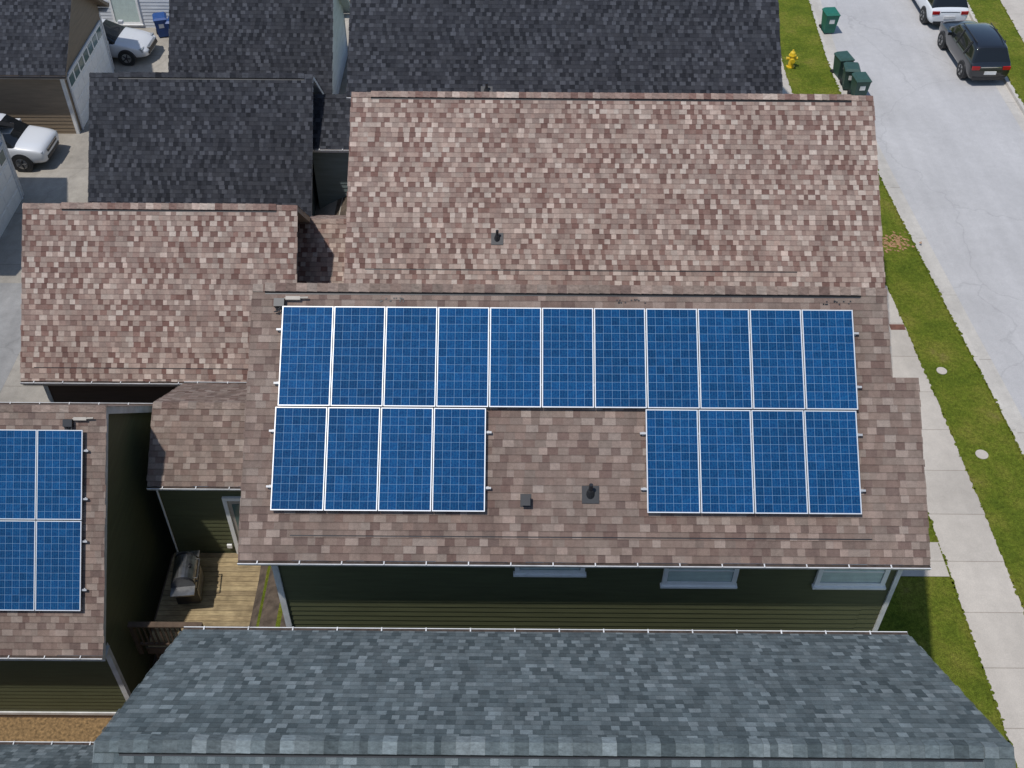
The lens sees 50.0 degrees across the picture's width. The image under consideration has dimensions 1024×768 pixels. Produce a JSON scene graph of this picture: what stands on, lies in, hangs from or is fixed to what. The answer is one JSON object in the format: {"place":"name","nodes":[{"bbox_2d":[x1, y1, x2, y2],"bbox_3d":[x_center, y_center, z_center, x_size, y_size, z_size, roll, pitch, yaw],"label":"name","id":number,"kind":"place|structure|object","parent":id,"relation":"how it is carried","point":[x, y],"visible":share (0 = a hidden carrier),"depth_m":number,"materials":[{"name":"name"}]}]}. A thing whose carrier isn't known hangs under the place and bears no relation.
{"place":"outdoors","nodes":[
{"label":"outdoors","id":0,"kind":"place"},
{"bbox_2d":[0,283,21,391],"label":"alley","id":1,"kind":"structure","parent":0,"point":[10,319],"depth_m":35.64,"materials":[{"name":"concrete"}]},
{"bbox_2d":[0,351,48,401],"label":"driveway","id":2,"kind":"structure","parent":0,"point":[13,389],"depth_m":33.50,"materials":[{"name":"concrete"}]},
{"bbox_2d":[0,27,168,282],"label":"driveway","id":3,"kind":"structure","parent":0,"point":[60,175],"depth_m":41.79,"materials":[{"name":"concrete"}]},
{"bbox_2d":[0,113,58,172],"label":"parked suv","id":4,"kind":"object","parent":3,"relation":"on","point":[28,146],"visible":0.93,"depth_m":41.80,"materials":[{"name":"white paint"}]},
{"bbox_2d":[101,18,157,65],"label":"parked car","id":5,"kind":"object","parent":3,"relation":"on","point":[128,46],"visible":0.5,"depth_m":47.86,"materials":[{"name":"grey paint"}]},
{"bbox_2d":[152,12,168,36],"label":"wheelie bin","id":6,"kind":"object","parent":3,"relation":"on","point":[159,19],"visible":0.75,"depth_m":49.43,"materials":[{"name":"plastic"}]},
{"bbox_2d":[165,16,168,31],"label":"wheelie bin","id":7,"kind":"object","parent":3,"relation":"on","point":[167,22],"visible":0.06,"depth_m":49.07,"materials":[{"name":"plastic"}]},
{"bbox_2d":[315,0,350,215],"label":"concrete path","id":8,"kind":"structure","parent":0,"point":[329,209],"depth_m":44.93,"materials":[{"name":"grey concrete"}]},
{"bbox_2d":[10,26,1014,730],"bbox_3d":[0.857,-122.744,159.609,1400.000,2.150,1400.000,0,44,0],"label":"ground","id":9,"kind":"structure","parent":0,"point":[278,620],"depth_m":26.44,"materials":[{"name":"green plant"}]},
{"bbox_2d":[0,121,23,237],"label":"white door garage","id":10,"kind":"structure","parent":9,"relation":"on","point":[11,194],"depth_m":39.48,"materials":[{"name":"grey"}]},
{"bbox_2d":[0,142,22,237],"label":"garage door","id":11,"kind":"structure","parent":10,"relation":"in","point":[11,196],"depth_m":39.51,"materials":[{"name":"white metal"}]},
{"bbox_2d":[0,741,93,767],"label":"grey roof garage","id":12,"kind":"structure","parent":9,"relation":"on","point":[27,754],"depth_m":21.88,"materials":[{"name":"stone"}]},
{"bbox_2d":[0,717,111,741],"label":"mulch bed","id":13,"kind":"object","parent":9,"relation":"on","point":[54,729],"visible":0.32,"depth_m":26.32,"materials":[{"name":"brown wood"}]},
{"bbox_2d":[0,0,114,133],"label":"tan garage","id":14,"kind":"structure","parent":9,"relation":"on","point":[54,54],"depth_m":42.70,"materials":[{"name":"grey"}]},
{"bbox_2d":[67,20,113,129],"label":"garage door","id":15,"kind":"structure","parent":14,"relation":"in","point":[94,57],"depth_m":44.64,"materials":[{"name":"white"}]},
{"bbox_2d":[0,402,176,717],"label":"green siding garage","id":16,"kind":"structure","parent":9,"relation":"on","point":[88,660],"depth_m":25.05,"materials":[{"name":"brown"}]},
{"bbox_2d":[36,449,88,590],"bbox_3d":[-12.814,2.936,23.868,7.186,2.234,2.234,0,44,0],"label":"solar panel rack","id":17,"kind":"object","parent":16,"relation":"on","point":[85,540],"visible":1,"depth_m":23.82,"materials":[{"name":"silver metal"}]},
{"bbox_2d":[0,520,35,610],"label":"solar panel","id":18,"kind":"object","parent":17,"relation":"on","point":[17,561],"visible":1,"depth_m":23.77,"materials":[{"name":"blue glass"}]},
{"bbox_2d":[0,429,36,519],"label":"solar panel","id":19,"kind":"object","parent":17,"relation":"on","point":[18,470],"visible":1,"depth_m":23.79,"materials":[{"name":"blue glass"}]},
{"bbox_2d":[35,521,81,610],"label":"solar panel","id":20,"kind":"object","parent":17,"relation":"on","point":[58,565],"visible":1,"depth_m":23.77,"materials":[{"name":"blue glass"}]},
{"bbox_2d":[36,430,82,519],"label":"solar panel","id":21,"kind":"object","parent":17,"relation":"on","point":[59,473],"visible":1,"depth_m":23.79,"materials":[{"name":"blue glass"}]},
{"bbox_2d":[62,417,93,429],"bbox_3d":[-9.444,0.868,23.871,0.678,0.250,0.254,0,44,0],"label":"electrical junction box","id":22,"kind":"object","parent":16,"relation":"on","point":[67,423],"visible":1,"depth_m":23.84,"materials":[{"name":"black plastic"}]},
{"bbox_2d":[100,0,169,27],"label":"walls","id":23,"kind":"structure","parent":9,"relation":"on","point":[148,8],"depth_m":50.06,"materials":[{"name":"white"}]},
{"bbox_2d":[108,0,143,25],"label":"patio window","id":24,"kind":"structure","parent":23,"relation":"attached to","point":[127,12],"depth_m":50.10,"materials":[{"name":"white glass"}]},
{"bbox_2d":[20,202,310,402],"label":"brown roof garage","id":25,"kind":"structure","parent":9,"relation":"on","point":[136,302],"depth_m":29.63,"materials":[{"name":"brown"}]},
{"bbox_2d":[158,490,241,552],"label":"walls","id":26,"kind":"structure","parent":9,"relation":"on","point":[197,520],"depth_m":27.00,"materials":[{"name":"green"}]},
{"bbox_2d":[146,383,247,486],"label":"roof","id":27,"kind":"structure","parent":26,"relation":"on","point":[196,436],"depth_m":25.85,"materials":[{"name":"brown"}]},
{"bbox_2d":[147,381,245,490],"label":"gutters","id":28,"kind":"object","parent":27,"relation":"attached to","point":[196,488],"visible":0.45,"depth_m":25.62,"materials":[{"name":"white metal"}]},
{"bbox_2d":[156,490,240,553],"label":"wall trim","id":29,"kind":"structure","parent":26,"relation":"attached to","point":[231,504],"depth_m":26.79,"materials":[{"name":"white wood"}]},
{"bbox_2d":[146,553,260,659],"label":"wooden deck","id":30,"kind":"structure","parent":9,"relation":"on","point":[229,588],"depth_m":26.86,"materials":[{"name":"brown wood"}]},
{"bbox_2d":[127,622,203,653],"bbox_3d":[-7.992,5.960,25.657,1.700,1.200,0.140,0,44,0],"label":"deck railing","id":31,"kind":"object","parent":30,"relation":"attached to","point":[132,627],"visible":0.69,"depth_m":25.40,"materials":[{"name":"brown wood"}]},
{"bbox_2d":[170,550,203,603],"bbox_3d":[-7.849,4.720,26.617,0.648,1.138,1.320,-4,44,-4],"label":"barbecue grill","id":32,"kind":"object","parent":30,"relation":"on","point":[187,581],"visible":1,"depth_m":26.29,"materials":[{"name":"grey metal"}]},
{"bbox_2d":[88,72,324,216],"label":"charcoal roof garage","id":33,"kind":"structure","parent":9,"relation":"on","point":[196,137],"depth_m":36.57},
{"bbox_2d":[151,566,285,669],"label":"bare soil","id":34,"kind":"structure","parent":9,"relation":"on","point":[269,613],"depth_m":26.54,"materials":[{"name":"brown soil"}]},
{"bbox_2d":[168,0,349,93],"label":"white garage","id":35,"kind":"structure","parent":9,"relation":"on","point":[265,36],"depth_m":41.62,"materials":[{"name":"grey"}]},
{"bbox_2d":[313,152,348,208],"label":"walls","id":36,"kind":"structure","parent":9,"relation":"on","point":[331,173],"depth_m":38.08,"materials":[{"name":"grey"}]},
{"bbox_2d":[313,94,350,148],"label":"roof","id":37,"kind":"structure","parent":36,"relation":"on","point":[331,121],"depth_m":37.14,"materials":[{"name":"grey"}]},
{"bbox_2d":[313,149,349,151],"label":"gutters","id":38,"kind":"object","parent":37,"relation":"attached to","point":[331,150],"visible":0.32,"depth_m":36.95,"materials":[{"name":"white metal"}]},
{"bbox_2d":[335,197,347,214],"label":"bare soil","id":39,"kind":"structure","parent":9,"relation":"on","point":[343,211],"depth_m":38.27,"materials":[{"name":"brown soil"}]},
{"bbox_2d":[278,566,867,630],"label":"walls","id":40,"kind":"structure","parent":9,"relation":"on","point":[495,597],"depth_m":21.76,"materials":[{"name":"green"}]},
{"bbox_2d":[513,567,585,577],"bbox_3d":[0.726,3.445,20.854,1.400,0.610,0.115,0,44,0],"label":"window","id":41,"kind":"structure","parent":40,"relation":"attached to","point":[544,572],"depth_m":20.99,"materials":[{"name":"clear glass"}]},
{"bbox_2d":[238,282,903,564],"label":"roof","id":42,"kind":"structure","parent":40,"relation":"on","point":[552,461],"depth_m":20.55,"materials":[{"name":"brown"}]},
{"bbox_2d":[273,296,307,311],"bbox_3d":[-4.264,-1.541,21.163,0.651,0.208,0.302,0,44,0],"label":"electrical junction box","id":43,"kind":"object","parent":42,"relation":"attached to","point":[279,304],"visible":1,"depth_m":21.13,"materials":[{"name":"black plastic"}]},
{"bbox_2d":[266,429,491,489],"bbox_3d":[-2.484,1.415,20.599,4.192,0.693,0.961,0,44,0],"label":"solar panel rack","id":44,"kind":"object","parent":42,"relation":"on","point":[486,487],"visible":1,"depth_m":20.50,"materials":[{"name":"silver metal"}]},
{"bbox_2d":[270,407,327,510],"bbox_3d":[-3.981,1.390,20.526,0.980,0.040,1.945,0,78,0],"label":"solar panel","id":45,"kind":"object","parent":44,"relation":"on","point":[298,464],"visible":1,"depth_m":20.51,"materials":[{"name":"blue glass"}]},
{"bbox_2d":[324,407,379,510],"bbox_3d":[-2.983,1.397,20.526,0.980,0.040,1.945,0,78,0],"label":"solar panel","id":46,"kind":"object","parent":44,"relation":"on","point":[352,461],"visible":1,"depth_m":20.51,"materials":[{"name":"blue glass"}]},
{"bbox_2d":[378,407,432,510],"bbox_3d":[-1.985,1.404,20.526,0.980,0.041,1.945,0,78,0],"label":"solar panel","id":47,"kind":"object","parent":44,"relation":"on","point":[405,463],"visible":1,"depth_m":20.51,"materials":[{"name":"blue glass"}]},
{"bbox_2d":[432,408,485,511],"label":"solar panel","id":48,"kind":"object","parent":44,"relation":"on","point":[459,451],"visible":1,"depth_m":20.51,"materials":[{"name":"glass"}]},
{"bbox_2d":[520,494,530,506],"bbox_3d":[0.255,2.164,20.421,0.200,0.237,0.274,0,44,0],"label":"roof vent box","id":49,"kind":"object","parent":42,"relation":"on","point":[525,500],"visible":1,"depth_m":20.34,"materials":[{"name":"black plastic"}]},
{"bbox_2d":[273,328,861,389],"bbox_3d":[1.062,-0.491,20.992,11.178,0.693,0.961,0,44,0],"label":"solar panel rack","id":50,"kind":"object","parent":42,"relation":"on","point":[279,330],"visible":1,"depth_m":21.04,"materials":[{"name":"silver metal"}]},
{"bbox_2d":[278,306,333,405],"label":"solar panel","id":51,"kind":"object","parent":50,"relation":"on","point":[305,356],"visible":1,"depth_m":20.90,"materials":[{"name":"blue glass"}]},
{"bbox_2d":[331,306,385,406],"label":"solar panel","id":52,"kind":"object","parent":50,"relation":"on","point":[358,356],"visible":1,"depth_m":20.90,"materials":[{"name":"glass"}]},
{"bbox_2d":[383,307,436,406],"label":"solar panel","id":53,"kind":"object","parent":50,"relation":"on","point":[410,357],"visible":1,"depth_m":20.90,"materials":[{"name":"blue glass"}]},
{"bbox_2d":[436,307,488,406],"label":"solar panel","id":54,"kind":"object","parent":50,"relation":"on","point":[463,359],"visible":1,"depth_m":20.90,"materials":[{"name":"blue glass"}]},
{"bbox_2d":[489,307,540,407],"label":"solar panel","id":55,"kind":"object","parent":50,"relation":"on","point":[515,361],"visible":1,"depth_m":20.90,"materials":[{"name":"blue glass"}]},
{"bbox_2d":[542,308,593,407],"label":"solar panel","id":56,"kind":"object","parent":50,"relation":"on","point":[567,362],"visible":1,"depth_m":20.90,"materials":[{"name":"blue glass"}]},
{"bbox_2d":[594,308,646,407],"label":"solar panel","id":57,"kind":"object","parent":50,"relation":"on","point":[619,358],"visible":1,"depth_m":20.90,"materials":[{"name":"blue glass"}]},
{"bbox_2d":[646,309,699,408],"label":"solar panel","id":58,"kind":"object","parent":50,"relation":"on","point":[672,358],"visible":1,"depth_m":20.90,"materials":[{"name":"blue glass"}]},
{"bbox_2d":[697,309,752,408],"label":"solar panel","id":59,"kind":"object","parent":50,"relation":"on","point":[725,380],"visible":1,"depth_m":20.90,"materials":[{"name":"blue glass"}]},
{"bbox_2d":[749,309,804,409],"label":"solar panel","id":60,"kind":"object","parent":50,"relation":"on","point":[777,359],"visible":1,"depth_m":20.90,"materials":[{"name":"blue glass"}]},
{"bbox_2d":[801,310,857,409],"bbox_3d":[6.052,-0.471,20.919,0.980,0.040,1.945,0,78,0],"label":"solar panel","id":61,"kind":"object","parent":50,"relation":"on","point":[830,379],"visible":1,"depth_m":20.90,"materials":[{"name":"blue glass"}]},
{"bbox_2d":[237,560,930,569],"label":"gutters","id":62,"kind":"object","parent":42,"relation":"attached to","point":[586,565],"visible":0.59,"depth_m":20.25,"materials":[{"name":"metal"}]},
{"bbox_2d":[582,483,598,503],"bbox_3d":[1.466,2.010,20.440,0.320,0.358,0.282,0,44,0],"label":"roof vent pipe","id":63,"kind":"object","parent":42,"relation":"on","point":[590,493],"visible":1,"depth_m":20.47,"materials":[{"name":"black plastic"}]},
{"bbox_2d":[380,297,850,304],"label":"roof fasteners","id":64,"kind":"object","parent":42,"relation":"attached to","point":[616,300],"visible":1,"depth_m":21.25,"materials":[{"name":"grey metal"}]},
{"bbox_2d":[640,432,865,492],"bbox_3d":[4.502,1.464,20.599,4.192,0.693,0.961,0,44,0],"label":"solar panel rack","id":65,"kind":"object","parent":42,"relation":"on","point":[645,488],"visible":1,"depth_m":20.65,"materials":[{"name":"silver metal"}]},
{"bbox_2d":[645,409,699,512],"bbox_3d":[3.005,1.438,20.526,0.980,0.042,1.945,0,78,0],"label":"solar panel","id":66,"kind":"object","parent":65,"relation":"on","point":[672,462],"visible":1,"depth_m":20.51,"materials":[{"name":"glass"}]},
{"bbox_2d":[698,410,753,513],"bbox_3d":[4.003,1.445,20.526,0.980,0.040,1.945,0,78,0],"label":"solar panel","id":67,"kind":"object","parent":65,"relation":"on","point":[726,465],"visible":1,"depth_m":20.51,"materials":[{"name":"blue glass"}]},
{"bbox_2d":[751,410,807,513],"bbox_3d":[5.001,1.452,20.526,0.980,0.042,1.945,0,79,0],"label":"solar panel","id":68,"kind":"object","parent":65,"relation":"on","point":[779,463],"visible":1,"depth_m":20.51,"materials":[{"name":"blue glass"}]},
{"bbox_2d":[804,410,861,513],"bbox_3d":[5.999,1.459,20.526,0.980,0.041,1.945,0,79,0],"label":"solar panel","id":69,"kind":"object","parent":65,"relation":"on","point":[832,464],"visible":1,"depth_m":20.51,"materials":[{"name":"blue glass"}]},
{"bbox_2d":[271,566,902,630],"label":"trim","id":70,"kind":"structure","parent":40,"relation":"attached to","point":[873,610],"depth_m":21.77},
{"bbox_2d":[660,568,739,588],"bbox_3d":[3.620,3.594,20.980,1.490,0.930,0.115,0,44,0],"label":"window","id":71,"kind":"structure","parent":40,"relation":"attached to","point":[675,578],"depth_m":21.15,"materials":[{"name":"clear glass"}]},
{"bbox_2d":[811,569,890,589],"bbox_3d":[6.535,3.615,20.980,1.420,0.930,0.115,0,44,0],"label":"window","id":72,"kind":"structure","parent":40,"relation":"attached to","point":[850,580],"depth_m":21.15,"materials":[{"name":"clear glass"}]},
{"bbox_2d":[808,0,1023,453],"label":"kerb","id":73,"kind":"structure","parent":9,"relation":"on","point":[975,357],"depth_m":34.88,"materials":[{"name":"concrete"}]},
{"bbox_2d":[967,2,1023,114],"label":"kerb","id":74,"kind":"structure","parent":9,"relation":"on","point":[1018,101],"depth_m":44.05,"materials":[{"name":"concrete"}]},
{"bbox_2d":[778,0,1023,605],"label":"grass verge","id":75,"kind":"object","parent":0,"point":[972,413],"depth_m":32.48,"materials":[{"name":"green plant"}]},
{"bbox_2d":[786,49,797,68],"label":"fire hydrant","id":76,"kind":"object","parent":75,"relation":"on","point":[792,58],"visible":1,"depth_m":44.91,"materials":[{"name":"yellow metal"}]},
{"bbox_2d":[882,231,921,252],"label":"fallen leaves","id":77,"kind":"object","parent":75,"relation":"on","point":[892,243],"visible":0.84,"depth_m":36.64,"materials":[{"name":"brown plant"}]},
{"bbox_2d":[936,367,946,373],"bbox_3d":[12.603,-0.385,32.180,0.300,0.028,0.300,0,44,0],"label":"utility cover","id":78,"kind":"object","parent":75,"relation":"on","point":[940,370],"visible":1,"depth_m":32.17,"materials":[{"name":"concrete"}]},
{"bbox_2d":[975,450,987,458],"bbox_3d":[12.767,1.917,29.814,0.340,0.028,0.340,0,44,0],"label":"utility cover","id":79,"kind":"object","parent":75,"relation":"on","point":[981,454],"visible":1,"depth_m":29.80,"materials":[{"name":"concrete"}]},
{"bbox_2d":[781,59,1023,767],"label":"sidewalk","id":80,"kind":"structure","parent":0,"point":[990,601],"depth_m":27.41,"materials":[{"name":"concrete"}]},
{"bbox_2d":[889,324,905,329],"bbox_3d":[11.787,-1.737,33.556,0.450,0.020,0.250,0,44,0],"label":"water meter cover","id":81,"kind":"object","parent":80,"relation":"on","point":[897,326],"visible":0.9,"depth_m":33.56,"materials":[{"name":"metal"}]},
{"bbox_2d":[780,0,1023,767],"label":"grass edge","id":82,"kind":"object","parent":80,"relation":"on","point":[946,560],"depth_m":30.46,"materials":[{"name":"green plant"}]},
{"bbox_2d":[890,377,930,564],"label":"side bay roof","id":83,"kind":"structure","parent":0,"point":[906,401],"depth_m":20.60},
{"bbox_2d":[821,0,1023,419],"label":"road","id":84,"kind":"structure","parent":0,"point":[950,143],"depth_m":40.55,"materials":[{"name":"grey asphalt"}]},
{"bbox_2d":[819,7,840,32],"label":"wheelie bin","id":85,"kind":"object","parent":84,"relation":"on","point":[830,18],"visible":1,"depth_m":47.07,"materials":[{"name":"plastic"}]},
{"bbox_2d":[847,72,871,95],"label":"wheelie bin","id":86,"kind":"object","parent":84,"relation":"on","point":[861,82],"visible":0.89,"depth_m":42.98,"materials":[{"name":"plastic"}]},
{"bbox_2d":[812,0,1023,444],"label":"gutter pan","id":87,"kind":"object","parent":84,"relation":"on","point":[1005,397],"visible":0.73,"depth_m":35.20,"materials":[{"name":"concrete"}]},
{"bbox_2d":[830,51,854,78],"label":"wheelie bin","id":88,"kind":"object","parent":87,"relation":"on","point":[841,58],"visible":0.75,"depth_m":44.23,"materials":[{"name":"plastic"}]},
{"bbox_2d":[839,62,860,89],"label":"wheelie bin","id":89,"kind":"object","parent":87,"relation":"on","point":[849,68],"visible":0.63,"depth_m":43.58,"materials":[{"name":"plastic"}]},
{"bbox_2d":[915,0,968,23],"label":"parked car","id":90,"kind":"object","parent":84,"relation":"on","point":[935,11],"visible":0.88,"depth_m":47.32,"materials":[{"name":"white paint"}]},
{"bbox_2d":[937,20,1010,79],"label":"parked suv","id":91,"kind":"object","parent":84,"relation":"on","point":[978,51],"visible":1,"depth_m":44.10,"materials":[{"name":"black paint"}]},
{"bbox_2d":[966,14,1023,131],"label":"gutter pan","id":92,"kind":"object","parent":84,"relation":"on","point":[1010,102],"visible":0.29,"depth_m":43.48,"materials":[{"name":"concrete"}]},
{"bbox_2d":[901,542,948,575],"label":"front path","id":93,"kind":"structure","parent":0,"point":[938,566],"depth_m":27.10,"materials":[{"name":"concrete"}]},
{"bbox_2d":[878,517,1016,767],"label":"lawn","id":94,"kind":"structure","parent":0,"point":[926,613],"depth_m":25.85,"materials":[{"name":"green plant"}]},
{"bbox_2d":[967,0,1023,101],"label":"grass verge","id":95,"kind":"object","parent":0,"point":[994,13],"depth_m":47.57,"materials":[{"name":"green plant"}]},
{"bbox_2d":[1001,0,1023,41],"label":"sidewalk","id":96,"kind":"structure","parent":0,"point":[1014,10],"depth_m":48.86,"materials":[{"name":"concrete"}]},
{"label":"walls","id":97,"kind":"object","parent":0,"visible":0},
{"bbox_2d":[344,91,884,287],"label":"roof","id":98,"kind":"structure","parent":97,"relation":"on","point":[659,189],"depth_m":29.40,"materials":[{"name":"brown"}]},
{"bbox_2d":[491,230,502,244],"bbox_3d":[-0.393,-3.908,29.052,0.320,0.358,0.282,0,44,0],"label":"roof vent pipe","id":99,"kind":"object","parent":98,"relation":"on","point":[497,238],"visible":1,"depth_m":29.08,"materials":[{"name":"black plastic"}]},
{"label":"walls","id":100,"kind":"object","parent":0,"visible":0},
{"bbox_2d":[297,215,346,282],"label":"roof","id":101,"kind":"structure","parent":100,"relation":"on","point":[321,247],"depth_m":31.48,"materials":[{"name":"brown"}]},
{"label":"walls","id":102,"kind":"object","parent":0,"visible":0},
{"bbox_2d":[346,0,782,99],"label":"roof","id":103,"kind":"structure","parent":102,"relation":"on","point":[664,46],"depth_m":35.89,"materials":[{"name":"grey"}]},
{"bbox_2d":[481,82,492,91],"bbox_3d":[-0.694,-8.046,29.955,0.320,0.358,0.282,0,44,0],"label":"roof vent pipe","id":104,"kind":"object","parent":103,"relation":"on","point":[486,88],"visible":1,"depth_m":30.00,"materials":[{"name":"black plastic"}]},
{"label":"walls","id":105,"kind":"object","parent":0,"visible":0},
{"bbox_2d":[92,629,1015,767],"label":"roof","id":106,"kind":"structure","parent":105,"relation":"on","point":[199,698],"depth_m":16.43,"materials":[{"name":"grey stone"}]},
{"bbox_2d":[184,626,907,634],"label":"gutters","id":107,"kind":"object","parent":106,"relation":"attached to","point":[559,630],"visible":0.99,"depth_m":19.29,"materials":[{"name":"grey metal"}]}
]}

